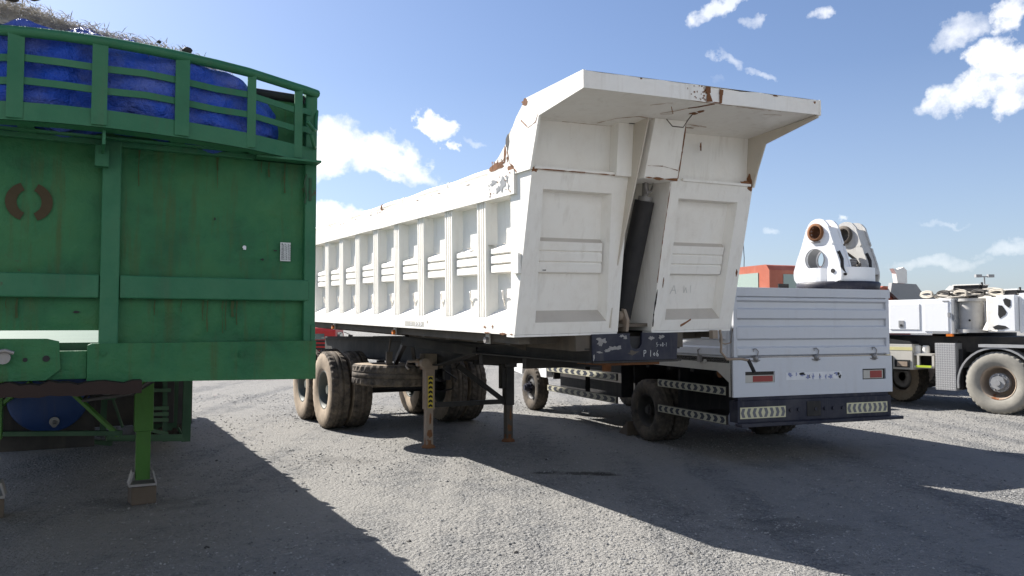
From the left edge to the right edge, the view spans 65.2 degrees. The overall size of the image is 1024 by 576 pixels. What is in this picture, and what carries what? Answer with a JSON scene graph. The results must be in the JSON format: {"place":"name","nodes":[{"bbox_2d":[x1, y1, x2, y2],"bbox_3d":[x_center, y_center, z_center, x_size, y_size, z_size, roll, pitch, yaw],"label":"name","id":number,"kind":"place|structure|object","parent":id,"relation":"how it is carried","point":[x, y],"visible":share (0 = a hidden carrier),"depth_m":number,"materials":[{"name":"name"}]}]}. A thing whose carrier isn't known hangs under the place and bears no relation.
{"place":"outdoors","nodes":[
{"label":"outdoors","id":0,"kind":"place"},
{"bbox_2d":[0,330,1023,575],"bbox_3d":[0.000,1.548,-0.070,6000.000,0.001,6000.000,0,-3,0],"label":"ground","id":1,"kind":"structure","parent":0,"point":[370,508],"depth_m":7.25,"materials":[{"name":"grey gravel"}]},
{"bbox_2d":[0,499,3,517],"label":"wooden block","id":2,"kind":"object","parent":1,"relation":"on","point":[1,508],"depth_m":6.41,"materials":[{"name":"brown wood"}]},
{"bbox_2d":[127,485,156,505],"bbox_3d":[-3.226,1.793,6.974,0.200,0.150,0.200,2,-3,-34],"label":"wooden block","id":3,"kind":"object","parent":1,"relation":"on","point":[141,495],"depth_m":6.89,"materials":[{"name":"brown wood"}]},
{"bbox_2d":[0,24,320,498],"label":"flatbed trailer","id":4,"kind":"object","parent":1,"relation":"on","point":[146,281],"visible":0.94,"depth_m":4.76,"materials":[{"name":"green paint"}]},
{"bbox_2d":[6,379,88,430],"bbox_3d":[-4.226,0.962,7.316,0.656,0.656,0.910,1,-3,-28],"label":"barrel","id":5,"kind":"object","parent":4,"relation":"on","point":[51,413],"visible":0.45,"depth_m":6.99,"materials":[{"name":"blue plastic"}]},
{"bbox_2d":[0,18,277,153],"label":"tarpaulin bundle","id":6,"kind":"object","parent":4,"relation":"in","point":[75,52],"visible":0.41,"depth_m":4.40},
{"bbox_2d":[0,0,233,73],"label":"straw","id":7,"kind":"object","parent":6,"relation":"on","point":[9,11],"visible":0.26,"depth_m":4.34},
{"bbox_2d":[182,47,192,52],"bbox_3d":[-1.869,-1.369,4.608,0.051,0.042,0.054,-2,-3,38],"label":"dirt clod","id":8,"kind":"object","parent":7,"relation":"on","point":[187,49],"visible":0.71,"depth_m":4.59,"materials":[{"name":"soil"}]},
{"bbox_2d":[315,327,352,350],"bbox_3d":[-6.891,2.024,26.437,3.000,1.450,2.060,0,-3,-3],"label":"red lorry","id":9,"kind":"object","parent":1,"relation":"on","point":[320,333],"depth_m":25.51,"materials":[{"name":"paint"}]},
{"bbox_2d":[293,69,820,448],"bbox_3d":[-0.706,0.293,10.672,2.637,3.482,9.992,1,-3,-28],"label":"tipper trailer","id":10,"kind":"object","parent":1,"relation":"on","point":[587,218],"visible":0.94,"depth_m":7.33,"materials":[{"name":"white paint"}]},
{"bbox_2d":[619,421,638,435],"bbox_3d":[1.665,1.965,11.330,0.200,0.200,0.340,1,-3,-12],"label":"wheel chock","id":11,"kind":"object","parent":1,"relation":"on","point":[628,428],"visible":0.65,"depth_m":11.16,"materials":[{"name":"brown wood"}]},
{"bbox_2d":[514,287,903,440],"bbox_3d":[2.234,0.997,12.613,2.660,2.250,7.460,1,-3,-21],"label":"dropside truck","id":12,"kind":"object","parent":1,"relation":"on","point":[816,356],"visible":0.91,"depth_m":9.41,"materials":[{"name":"white paint"}]},
{"bbox_2d":[778,219,880,289],"bbox_3d":[4.289,-0.015,10.578,1.040,1.737,1.080,2,-3,-33],"label":"crane turntable","id":13,"kind":"object","parent":12,"relation":"on","point":[835,244],"visible":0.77,"depth_m":10.33,"materials":[{"name":"white paint"}]},
{"bbox_2d":[737,246,929,401],"bbox_3d":[6.447,0.648,17.079,3.000,3.352,3.930,1,-3,-21],"label":"orange lorry","id":14,"kind":"object","parent":1,"relation":"on","point":[910,385],"visible":0.12,"depth_m":16.64,"materials":[{"name":"paint"}]},
{"bbox_2d":[880,267,935,386],"bbox_3d":[8.696,1.023,20.349,2.558,2.900,3.400,1,-3,-21],"label":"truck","id":15,"kind":"object","parent":1,"relation":"on","point":[899,288],"visible":0.02,"depth_m":18.87,"materials":[{"name":"paint"}]},
{"bbox_2d":[889,282,1023,413],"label":"crane truck","id":16,"kind":"object","parent":1,"relation":"on","point":[963,346],"visible":0.59,"depth_m":14.34,"materials":[{"name":"paint"}]},
{"bbox_2d":[974,274,993,324],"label":"light mast","id":17,"kind":"object","parent":1,"relation":"on","point":[980,275],"visible":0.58,"depth_m":109.95,"materials":[{"name":"grey metal"}]},
{"bbox_2d":[1,0,1023,293],"label":"sky","id":18,"kind":"structure","parent":0,"point":[917,139],"materials":[{"name":"blue"}]}
]}

